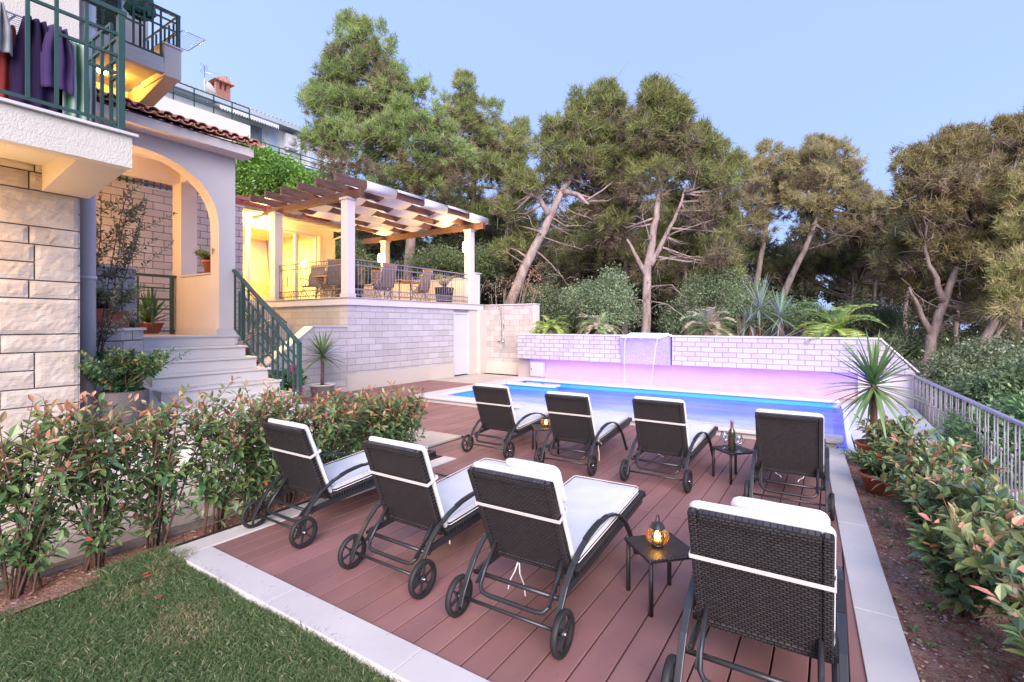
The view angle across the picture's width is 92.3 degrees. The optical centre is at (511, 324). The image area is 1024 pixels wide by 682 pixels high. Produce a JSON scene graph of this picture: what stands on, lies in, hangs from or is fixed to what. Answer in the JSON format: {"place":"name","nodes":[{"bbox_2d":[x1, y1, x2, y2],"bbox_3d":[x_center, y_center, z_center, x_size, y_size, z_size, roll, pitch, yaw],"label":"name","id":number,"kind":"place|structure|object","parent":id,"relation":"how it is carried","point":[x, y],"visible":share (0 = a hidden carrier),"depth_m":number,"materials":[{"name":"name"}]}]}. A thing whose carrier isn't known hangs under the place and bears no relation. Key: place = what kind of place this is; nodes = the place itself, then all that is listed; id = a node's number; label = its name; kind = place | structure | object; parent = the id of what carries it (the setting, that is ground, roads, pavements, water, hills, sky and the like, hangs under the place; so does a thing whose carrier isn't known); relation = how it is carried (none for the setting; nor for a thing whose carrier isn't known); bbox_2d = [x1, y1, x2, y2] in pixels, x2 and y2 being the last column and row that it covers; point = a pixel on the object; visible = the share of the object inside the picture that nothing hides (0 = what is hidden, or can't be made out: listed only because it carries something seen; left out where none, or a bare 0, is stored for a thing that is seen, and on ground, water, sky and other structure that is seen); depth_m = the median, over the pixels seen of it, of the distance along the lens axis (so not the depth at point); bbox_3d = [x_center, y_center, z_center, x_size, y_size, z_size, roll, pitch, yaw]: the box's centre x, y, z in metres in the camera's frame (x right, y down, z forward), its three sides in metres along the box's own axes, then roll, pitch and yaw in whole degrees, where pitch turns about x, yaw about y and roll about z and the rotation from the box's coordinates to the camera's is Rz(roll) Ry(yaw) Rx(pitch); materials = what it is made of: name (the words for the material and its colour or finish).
{"place":"outdoors","nodes":[
{"label":"outdoors","id":0,"kind":"place"},
{"bbox_2d":[0,493,312,618],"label":"soil bed","id":1,"kind":"object","parent":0,"point":[62,587],"visible":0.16,"depth_m":3.38,"materials":[{"name":"brown soil"}]},
{"bbox_2d":[0,391,114,599],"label":"photinia shrub","id":2,"kind":"object","parent":1,"relation":"on","point":[24,536],"visible":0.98,"depth_m":3.15,"materials":[{"name":"green plant"}]},
{"bbox_2d":[27,391,162,571],"bbox_3d":[-2.933,1.110,3.481,0.803,1.246,0.719,0,0,33],"label":"photinia shrub","id":3,"kind":"object","parent":1,"relation":"on","point":[102,455],"visible":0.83,"depth_m":3.45,"materials":[{"name":"green plant"}]},
{"bbox_2d":[98,383,223,548],"bbox_3d":[-2.696,1.104,3.838,0.810,1.257,0.778,0,0,-31],"label":"photinia shrub","id":4,"kind":"object","parent":1,"relation":"on","point":[165,475],"visible":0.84,"depth_m":3.78,"materials":[{"name":"green plant"}]},
{"bbox_2d":[146,376,291,533],"bbox_3d":[-2.376,1.084,4.135,0.854,1.296,0.829,0,0,-2],"label":"photinia shrub","id":5,"kind":"object","parent":1,"relation":"on","point":[211,488],"visible":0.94,"depth_m":4.06,"materials":[{"name":"green plant"}]},
{"bbox_2d":[219,382,301,517],"bbox_3d":[-2.320,1.144,4.505,0.661,1.178,0.853,0,0,8],"label":"photinia shrub","id":6,"kind":"object","parent":1,"relation":"on","point":[262,480],"visible":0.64,"depth_m":4.35,"materials":[{"name":"green plant"}]},
{"bbox_2d":[239,388,324,504],"bbox_3d":[-2.218,1.181,4.738,0.677,1.104,0.902,0,0,-2],"label":"photinia shrub","id":7,"kind":"object","parent":1,"relation":"on","point":[289,498],"visible":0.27,"depth_m":4.72,"materials":[{"name":"green plant"}]},
{"bbox_2d":[280,388,374,465],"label":"photinia shrub","id":8,"kind":"object","parent":1,"relation":"on","point":[329,414],"visible":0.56,"depth_m":4.93,"materials":[{"name":"green plant"}]},
{"bbox_2d":[314,384,376,459],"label":"photinia shrub","id":9,"kind":"object","parent":1,"relation":"on","point":[353,446],"visible":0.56,"depth_m":5.18,"materials":[{"name":"green plant"}]},
{"bbox_2d":[342,386,406,451],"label":"photinia shrub","id":10,"kind":"object","parent":1,"relation":"on","point":[380,432],"visible":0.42,"depth_m":5.43,"materials":[{"name":"green plant"}]},
{"bbox_2d":[353,386,413,441],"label":"photinia shrub","id":11,"kind":"object","parent":1,"relation":"on","point":[402,415],"visible":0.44,"depth_m":5.59,"materials":[{"name":"green plant"}]},
{"bbox_2d":[377,380,432,443],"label":"photinia shrub","id":12,"kind":"object","parent":1,"relation":"on","point":[413,423],"visible":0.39,"depth_m":5.98,"materials":[{"name":"green plant"}]},
{"bbox_2d":[0,540,400,681],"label":"lawn","id":13,"kind":"structure","parent":0,"point":[246,642],"depth_m":2.66,"materials":[{"name":"plant"}]},
{"bbox_2d":[0,391,461,580],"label":"path","id":14,"kind":"structure","parent":0,"point":[432,438],"depth_m":4.35,"materials":[{"name":"stone"}]},
{"bbox_2d":[0,0,183,496],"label":"house","id":15,"kind":"structure","parent":14,"relation":"on","point":[58,171],"depth_m":4.87,"materials":[{"name":"stone"}]},
{"bbox_2d":[6,10,47,97],"bbox_3d":[-4.673,-2.251,4.224,0.458,0.941,1.011,0,0,33],"label":"drying rack","id":16,"kind":"object","parent":15,"relation":"on","point":[13,16],"visible":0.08,"depth_m":4.31,"materials":[{"name":"metal"}]},
{"bbox_2d":[10,15,57,111],"bbox_3d":[-4.247,-2.296,4.378,0.084,0.849,0.304,0,0,33],"label":"towel","id":17,"kind":"object","parent":16,"relation":"hanging from","point":[38,29],"visible":0.67,"depth_m":4.37,"materials":[{"name":"fabric"}]},
{"bbox_2d":[40,24,74,95],"bbox_3d":[-4.129,-2.409,4.470,0.093,0.584,0.221,0,0,33],"label":"towel","id":18,"kind":"object","parent":16,"relation":"hanging from","point":[66,69],"visible":0.79,"depth_m":4.46,"materials":[{"name":"fabric"}]},
{"bbox_2d":[62,40,90,120],"bbox_3d":[-4.109,-2.204,4.648,0.087,0.912,0.220,0,0,33],"label":"towel","id":19,"kind":"object","parent":16,"relation":"hanging from","point":[75,101],"visible":0.31,"depth_m":4.66,"materials":[{"name":"fabric"}]},
{"bbox_2d":[0,0,126,130],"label":"balcony railing","id":20,"kind":"object","parent":15,"relation":"on","point":[118,39],"visible":0.82,"depth_m":4.46,"materials":[{"name":"green metal"}]},
{"bbox_2d":[97,0,180,56],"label":"balcony railing","id":21,"kind":"object","parent":15,"relation":"on","point":[177,32],"visible":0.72,"depth_m":8.21,"materials":[{"name":"green metal"}]},
{"bbox_2d":[96,265,146,427],"bbox_3d":[-5.620,0.455,6.530,1.400,2.490,1.090,0,0,33],"label":"stepped planter","id":22,"kind":"object","parent":14,"relation":"on","point":[125,338],"visible":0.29,"depth_m":6.53,"materials":[{"name":"stone"}]},
{"bbox_2d":[96,178,177,358],"bbox_3d":[-4.865,-0.568,5.915,1.198,2.540,1.176,0,0,6],"label":"olive tree","id":23,"kind":"object","parent":22,"relation":"on","point":[113,301],"visible":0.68,"depth_m":5.96,"materials":[{"name":"green plant"}]},
{"bbox_2d":[88,388,166,481],"bbox_3d":[-4.408,1.220,5.605,0.600,0.949,0.600,0,0,33],"label":"wicker pot","id":24,"kind":"object","parent":14,"relation":"on","point":[120,398],"visible":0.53,"depth_m":5.43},
{"bbox_2d":[62,346,190,391],"bbox_3d":[-4.389,0.516,5.517,1.072,0.581,1.222,0,0,-14],"label":"nandina","id":25,"kind":"object","parent":24,"relation":"in","point":[110,371],"visible":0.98,"depth_m":5.47,"materials":[{"name":"green plant"}]},
{"bbox_2d":[0,490,305,589],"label":"path edging","id":26,"kind":"object","parent":14,"relation":"on","point":[134,543],"depth_m":3.84,"materials":[{"name":"concrete"}]},
{"bbox_2d":[96,180,244,344],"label":"retaining wall","id":27,"kind":"structure","parent":14,"relation":"on","point":[159,203],"depth_m":9.96,"materials":[{"name":"stone"}]},
{"bbox_2d":[136,333,322,475],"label":"marble steps","id":28,"kind":"structure","parent":14,"relation":"on","point":[209,364],"depth_m":7.32,"materials":[{"name":"white stone"}]},
{"bbox_2d":[96,88,264,334],"bbox_3d":[-6.010,-1.797,7.781,2.243,3.953,3.105,0,0,33],"label":"arched porch","id":29,"kind":"object","parent":28,"relation":"on","point":[187,159],"visible":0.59,"depth_m":8.36,"materials":[{"name":"paint"}]},
{"bbox_2d":[232,269,301,403],"bbox_3d":[-4.001,0.324,7.964,1.916,2.552,0.060,0,0,33],"label":"stair handrail","id":30,"kind":"object","parent":28,"relation":"on","point":[242,310],"visible":0.88,"depth_m":7.91,"materials":[{"name":"green metal"}]},
{"bbox_2d":[243,300,347,397],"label":"wall","id":31,"kind":"structure","parent":14,"relation":"on","point":[313,374],"depth_m":12.06,"materials":[{"name":"stone"}]},
{"bbox_2d":[264,297,483,391],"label":"raised terrace","id":32,"kind":"structure","parent":14,"relation":"on","point":[402,341],"depth_m":13.92,"materials":[{"name":"stone"}]},
{"bbox_2d":[268,211,284,299],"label":"pergola column","id":33,"kind":"structure","parent":32,"relation":"on","point":[276,239],"depth_m":14.32,"materials":[{"name":"paint"}]},
{"bbox_2d":[339,196,356,296],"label":"pergola column","id":34,"kind":"structure","parent":32,"relation":"on","point":[347,246],"depth_m":12.61,"materials":[{"name":"paint"}]},
{"bbox_2d":[355,259,467,301],"bbox_3d":[-2.800,-1.222,14.820,0.045,0.984,4.779,0,0,33],"label":"terrace railing","id":35,"kind":"object","parent":32,"relation":"on","point":[417,293],"visible":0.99,"depth_m":14.63,"materials":[{"name":"metal"}]},
{"bbox_2d":[454,312,468,374],"bbox_3d":[-1.717,0.640,16.377,0.060,2.080,0.800,0,0,33],"label":"door","id":36,"kind":"structure","parent":32,"relation":"in","point":[461,321],"depth_m":16.39,"materials":[{"name":"white plastic"}]},
{"bbox_2d":[463,229,481,303],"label":"pergola column","id":37,"kind":"structure","parent":32,"relation":"on","point":[472,287],"depth_m":16.87,"materials":[{"name":"paint"}]},
{"bbox_2d":[433,373,520,383],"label":"paving by door","id":38,"kind":"structure","parent":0,"point":[475,378],"depth_m":15.42,"materials":[{"name":"stone"}]},
{"bbox_2d":[477,303,540,374],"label":"shower wall","id":39,"kind":"structure","parent":38,"relation":"on","point":[492,357],"depth_m":16.91,"materials":[{"name":"stone"}]},
{"bbox_2d":[170,436,849,681],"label":"deck base","id":40,"kind":"object","parent":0,"point":[277,511],"visible":0.06,"depth_m":4.01,"materials":[{"name":"grey concrete"}]},
{"bbox_2d":[168,456,489,681],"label":"kerb","id":41,"kind":"structure","parent":40,"relation":"on","point":[402,660],"depth_m":2.86,"materials":[{"name":"stone"}]},
{"bbox_2d":[213,380,866,681],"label":"deck","id":42,"kind":"structure","parent":40,"relation":"on","point":[621,635],"depth_m":3.25,"materials":[{"name":"brown wood"}]},
{"bbox_2d":[240,418,435,548],"bbox_3d":[-1.481,1.243,4.531,0.712,0.914,1.659,0,0,33],"label":"sun lounger","id":43,"kind":"object","parent":42,"relation":"on","point":[296,452],"visible":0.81,"depth_m":4.06,"materials":[{"name":"black wicker"}]},
{"bbox_2d":[337,436,505,599],"bbox_3d":[-0.440,1.241,3.844,0.712,0.918,1.659,0,0,34],"label":"sun lounger","id":44,"kind":"object","parent":42,"relation":"on","point":[410,491],"visible":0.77,"depth_m":3.36,"materials":[{"name":"black wicker"}]},
{"bbox_2d":[461,383,548,458],"bbox_3d":[0.084,1.243,6.973,0.712,0.913,1.659,0,0,34],"label":"sun lounger","id":45,"kind":"object","parent":42,"relation":"on","point":[496,410],"visible":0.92,"depth_m":6.51,"materials":[{"name":"black wicker"}]},
{"bbox_2d":[445,458,645,659],"bbox_3d":[0.354,1.228,3.304,0.712,0.943,1.659,0,0,32],"label":"sun lounger","id":46,"kind":"object","parent":42,"relation":"on","point":[538,514],"visible":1,"depth_m":2.82,"materials":[{"name":"black wicker"}]},
{"bbox_2d":[534,391,631,475],"bbox_3d":[0.989,1.247,6.313,0.712,0.907,1.659,0,0,31],"label":"sun lounger","id":47,"kind":"object","parent":42,"relation":"on","point":[574,417],"visible":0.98,"depth_m":5.83,"materials":[{"name":"black wicker"}]},
{"bbox_2d":[624,532,695,616],"bbox_3d":[0.919,1.532,3.040,0.334,0.335,0.334,0,0,-13],"label":"side table","id":48,"kind":"object","parent":42,"relation":"on","point":[673,548],"visible":0.75,"depth_m":3.00,"materials":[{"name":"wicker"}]},
{"bbox_2d":[620,396,717,492],"bbox_3d":[1.910,1.240,5.751,0.712,0.920,1.659,0,0,35],"label":"sun lounger","id":49,"kind":"object","parent":42,"relation":"on","point":[664,426],"visible":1,"depth_m":5.29,"materials":[{"name":"black wicker"}]},
{"bbox_2d":[661,496,848,681],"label":"sun lounger","id":50,"kind":"object","parent":42,"relation":"on","point":[771,573],"visible":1,"depth_m":2.09,"materials":[{"name":"black wicker"}]},
{"bbox_2d":[744,409,834,520],"bbox_3d":[2.880,1.246,5.061,0.712,0.909,1.659,0,0,32],"label":"sun lounger","id":51,"kind":"object","parent":42,"relation":"on","point":[791,442],"visible":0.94,"depth_m":4.54,"materials":[{"name":"black wicker"}]},
{"bbox_2d":[829,447,919,681],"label":"kerb","id":52,"kind":"structure","parent":40,"relation":"on","point":[875,611],"depth_m":3.09,"materials":[{"name":"concrete"}]},
{"bbox_2d":[148,0,1023,330],"label":"sky","id":53,"kind":"structure","parent":0,"point":[881,74],"materials":[{"name":"blue"}]},
{"bbox_2d":[355,270,963,424],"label":"hillside","id":54,"kind":"structure","parent":0,"point":[786,332],"depth_m":35.05,"materials":[{"name":"green plant"}]},
{"bbox_2d":[128,178,340,300],"bbox_3d":[-9.873,-1.975,15.932,5.485,4.950,7.170,0,0,33],"label":"garden room","id":55,"kind":"object","parent":54,"relation":"on","point":[307,238],"visible":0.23,"depth_m":17.28,"materials":[{"name":"beige paint"}]},
{"bbox_2d":[235,172,488,243],"bbox_3d":[-4.928,-3.473,16.060,6.040,0.445,6.330,0,0,33],"label":"pergola","id":56,"kind":"object","parent":55,"relation":"on","point":[389,214],"visible":0.96,"depth_m":14.87,"materials":[{"name":"brown wood"}]},
{"bbox_2d":[150,82,359,189],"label":"apartment house","id":57,"kind":"structure","parent":54,"relation":"on","point":[185,100],"depth_m":27.69,"materials":[{"name":"white concrete"}]},
{"bbox_2d":[232,135,327,278],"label":"laurel tree","id":58,"kind":"object","parent":54,"relation":"on","point":[260,172],"visible":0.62,"depth_m":18.90,"materials":[{"name":"green plant"}]},
{"bbox_2d":[293,5,480,280],"bbox_3d":[-5.448,-6.261,22.989,9.320,17.282,5.707,0,0,1],"label":"pine tree","id":59,"kind":"object","parent":54,"relation":"on","point":[383,104],"visible":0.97,"depth_m":22.20,"materials":[{"name":"green plant"}]},
{"bbox_2d":[365,188,544,283],"bbox_3d":[-3.595,-3.767,29.963,12.768,10.104,4.607,0,0,3],"label":"pine tree","id":60,"kind":"object","parent":54,"relation":"on","point":[487,231],"visible":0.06,"depth_m":29.29,"materials":[{"name":"green plant"}]},
{"bbox_2d":[403,237,508,295],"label":"mastic bush","id":61,"kind":"object","parent":54,"relation":"on","point":[441,257],"visible":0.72,"depth_m":21.57,"materials":[{"name":"green plant"}]},
{"bbox_2d":[435,65,536,231],"bbox_3d":[-1.362,-5.794,26.153,6.304,15.843,4.212,0,0,-7],"label":"pine tree","id":62,"kind":"object","parent":54,"relation":"on","point":[493,149],"visible":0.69,"depth_m":25.65,"materials":[{"name":"green plant"}]},
{"bbox_2d":[515,270,587,333],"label":"mastic bush","id":63,"kind":"object","parent":54,"relation":"on","point":[553,302],"visible":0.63,"depth_m":18.62,"materials":[{"name":"green plant"}]},
{"bbox_2d":[485,60,653,375],"bbox_3d":[2.273,-3.636,19.560,7.190,12.267,4.914,0,0,4],"label":"pine tree","id":64,"kind":"object","parent":54,"relation":"on","point":[578,141],"visible":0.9,"depth_m":18.85,"materials":[{"name":"green plant"}]},
{"bbox_2d":[533,117,671,334],"bbox_3d":[4.686,-4.563,25.126,7.686,12.197,3.848,0,0,15],"label":"pine tree","id":65,"kind":"object","parent":54,"relation":"on","point":[572,270],"visible":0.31,"depth_m":25.04,"materials":[{"name":"green plant"}]},
{"bbox_2d":[559,261,646,332],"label":"mastic bush","id":66,"kind":"object","parent":54,"relation":"on","point":[610,299],"visible":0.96,"depth_m":17.01,"materials":[{"name":"green plant"}]},
{"bbox_2d":[413,376,854,454],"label":"swimming pool","id":67,"kind":"structure","parent":54,"relation":"in","point":[451,396],"depth_m":11.24,"materials":[{"name":"liquid"}]},
{"bbox_2d":[461,387,847,447],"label":"water","id":68,"kind":"structure","parent":67,"relation":"in","point":[737,412],"depth_m":10.43,"materials":[{"name":"blue liquid"}]},
{"bbox_2d":[592,71,759,332],"bbox_3d":[5.864,-3.393,18.409,6.245,11.278,4.833,0,0,-3],"label":"pine tree","id":69,"kind":"object","parent":54,"relation":"on","point":[664,147],"visible":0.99,"depth_m":17.34,"materials":[{"name":"green plant"}]},
{"bbox_2d":[335,226,1023,357],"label":"distant wood","id":70,"kind":"object","parent":54,"relation":"on","point":[795,288],"visible":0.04,"depth_m":40.13,"materials":[{"name":"green plant"}]},
{"bbox_2d":[655,259,750,335],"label":"mastic bush","id":71,"kind":"object","parent":54,"relation":"on","point":[699,291],"visible":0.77,"depth_m":18.27,"materials":[{"name":"green plant"}]},
{"bbox_2d":[651,217,756,335],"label":"pine tree","id":72,"kind":"object","parent":54,"relation":"on","point":[743,249],"visible":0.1,"depth_m":27.50,"materials":[{"name":"green plant"}]},
{"bbox_2d":[732,137,801,335],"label":"pine tree","id":73,"kind":"object","parent":54,"relation":"on","point":[758,213],"visible":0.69,"depth_m":26.79,"materials":[{"name":"green plant"}]},
{"bbox_2d":[716,277,830,335],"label":"mastic bush","id":74,"kind":"object","parent":54,"relation":"on","point":[800,306],"visible":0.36,"depth_m":21.70,"materials":[{"name":"green plant"}]},
{"bbox_2d":[734,236,931,305],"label":"pine tree","id":75,"kind":"object","parent":54,"relation":"on","point":[782,264],"visible":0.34,"depth_m":30.74,"materials":[{"name":"green plant"}]},
{"bbox_2d":[770,131,908,335],"bbox_3d":[17.411,-4.583,26.144,8.479,11.459,4.314,0,0,-3],"label":"pine tree","id":76,"kind":"object","parent":54,"relation":"on","point":[817,178],"visible":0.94,"depth_m":25.74,"materials":[{"name":"green plant"}]},
{"bbox_2d":[814,295,913,338],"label":"mastic bush","id":77,"kind":"object","parent":54,"relation":"on","point":[886,316],"visible":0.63,"depth_m":20.54,"materials":[{"name":"green plant"}]},
{"bbox_2d":[854,216,958,337],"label":"tree","id":78,"kind":"object","parent":54,"relation":"on","point":[875,244],"visible":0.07,"depth_m":24.40,"materials":[{"name":"green plant"}]},
{"bbox_2d":[865,106,1023,389],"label":"pine tree","id":79,"kind":"object","parent":54,"relation":"on","point":[944,185],"visible":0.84,"depth_m":16.37,"materials":[{"name":"green plant"}]},
{"bbox_2d":[872,321,1023,381],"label":"mastic bush","id":80,"kind":"object","parent":54,"relation":"on","point":[906,342],"visible":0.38,"depth_m":17.73,"materials":[{"name":"green plant"}]},
{"bbox_2d":[907,330,1023,408],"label":"garden bush","id":81,"kind":"object","parent":54,"relation":"on","point":[980,358],"visible":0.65,"depth_m":10.89,"materials":[{"name":"green plant"}]},
{"bbox_2d":[925,385,1023,489],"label":"garden bush","id":82,"kind":"object","parent":54,"relation":"on","point":[1017,414],"visible":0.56,"depth_m":6.84,"materials":[{"name":"green plant"}]},
{"bbox_2d":[928,343,1023,485],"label":"garden bush","id":83,"kind":"object","parent":54,"relation":"on","point":[979,389],"visible":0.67,"depth_m":8.73,"materials":[{"name":"green plant"}]},
{"bbox_2d":[957,159,1023,347],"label":"pine tree","id":84,"kind":"object","parent":54,"relation":"on","point":[1006,295],"visible":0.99,"depth_m":14.85,"materials":[{"name":"green plant"}]},
{"bbox_2d":[837,403,1021,514],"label":"walkway","id":85,"kind":"structure","parent":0,"point":[857,434],"depth_m":9.12,"materials":[{"name":"white paint"}]},
{"bbox_2d":[516,333,918,407],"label":"pool wall","id":86,"kind":"structure","parent":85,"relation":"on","point":[793,365],"depth_m":12.61,"materials":[{"name":"stone"}]},
{"bbox_2d":[914,375,1023,512],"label":"garden railing","id":87,"kind":"object","parent":85,"relation":"on","point":[921,408],"visible":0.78,"depth_m":6.69,"materials":[{"name":"grey metal"}]},
{"bbox_2d":[845,455,1023,681],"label":"soil bed","id":88,"kind":"object","parent":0,"point":[949,650],"visible":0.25,"depth_m":2.93,"materials":[{"name":"brown soil"}]},
{"bbox_2d":[0,459,1023,681],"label":"pebbles","id":89,"kind":"object","parent":88,"relation":"on","point":[1005,673],"visible":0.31,"depth_m":3.04,"materials":[{"name":"brown gravel"}]},
{"bbox_2d":[139,494,1014,681],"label":"weeds","id":90,"kind":"object","parent":88,"relation":"on","point":[916,626],"visible":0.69,"depth_m":3.05,"materials":[{"name":"green plant"}]},
{"bbox_2d":[854,439,894,456],"bbox_3d":[4.488,1.610,6.064,0.443,0.300,0.443,0,0,33],"label":"planter pot","id":91,"kind":"object","parent":88,"relation":"on","point":[860,444],"visible":0.23,"depth_m":6.04,"materials":[{"name":"ceramic"}]},
{"bbox_2d":[817,327,934,437],"bbox_3d":[4.465,0.770,6.093,1.258,1.504,1.265,0,0,33],"label":"yucca","id":92,"kind":"object","parent":91,"relation":"in","point":[871,374],"visible":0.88,"depth_m":5.97,"materials":[{"name":"green plant"}]},
{"bbox_2d":[855,411,923,458],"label":"photinia shrub","id":93,"kind":"object","parent":88,"relation":"on","point":[889,427],"visible":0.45,"depth_m":5.89,"materials":[{"name":"green plant"}]},
{"bbox_2d":[871,461,978,536],"bbox_3d":[3.398,1.455,4.051,0.596,0.641,0.831,0,0,10],"label":"photinia shrub","id":94,"kind":"object","parent":88,"relation":"on","point":[917,480],"visible":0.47,"depth_m":4.03,"materials":[{"name":"green plant"}]},
{"bbox_2d":[881,435,971,492],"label":"photinia shrub","id":95,"kind":"object","parent":88,"relation":"on","point":[951,445],"visible":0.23,"depth_m":4.60,"materials":[{"name":"green plant"}]},
{"bbox_2d":[893,464,1018,548],"bbox_3d":[3.336,1.412,3.608,0.694,0.726,0.719,0,0,10],"label":"photinia shrub","id":96,"kind":"object","parent":88,"relation":"on","point":[966,482],"visible":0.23,"depth_m":3.66,"materials":[{"name":"green plant"}]},
{"bbox_2d":[911,447,1008,498],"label":"photinia shrub","id":97,"kind":"object","parent":88,"relation":"on","point":[979,466],"visible":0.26,"depth_m":4.14,"materials":[{"name":"green plant"}]},
{"bbox_2d":[903,510,1023,621],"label":"photinia shrub","id":98,"kind":"object","parent":88,"relation":"on","point":[965,598],"visible":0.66,"depth_m":2.95,"materials":[{"name":"green plant"}]},
{"bbox_2d":[929,478,1023,575],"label":"photinia shrub","id":99,"kind":"object","parent":88,"relation":"on","point":[1001,516],"visible":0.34,"depth_m":3.18,"materials":[{"name":"green plant"}]},
{"bbox_2d":[946,519,1023,649],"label":"photinia shrub","id":100,"kind":"object","parent":88,"relation":"on","point":[991,559],"visible":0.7,"depth_m":2.59,"materials":[{"name":"green plant"}]},
{"bbox_2d":[969,584,1023,677],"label":"photinia shrub","id":101,"kind":"object","parent":88,"relation":"on","point":[1016,633],"visible":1,"depth_m":2.04,"materials":[{"name":"green plant"}]},
{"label":"soil bed","id":102,"kind":"structure","parent":0,"visible":0},
{"bbox_2d":[680,307,741,335],"bbox_3d":[5.333,0.066,13.308,1.643,1.057,1.618,0,0,33],"label":"cycad","id":103,"kind":"object","parent":102,"relation":"on","point":[707,317],"visible":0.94,"depth_m":13.16,"materials":[{"name":"green plant"}]},
{"bbox_2d":[790,302,888,351],"bbox_3d":[7.749,0.059,11.777,1.798,1.228,1.921,0,0,11],"label":"cycad","id":104,"kind":"object","parent":102,"relation":"on","point":[837,322],"visible":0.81,"depth_m":11.50,"materials":[{"name":"green plant"}]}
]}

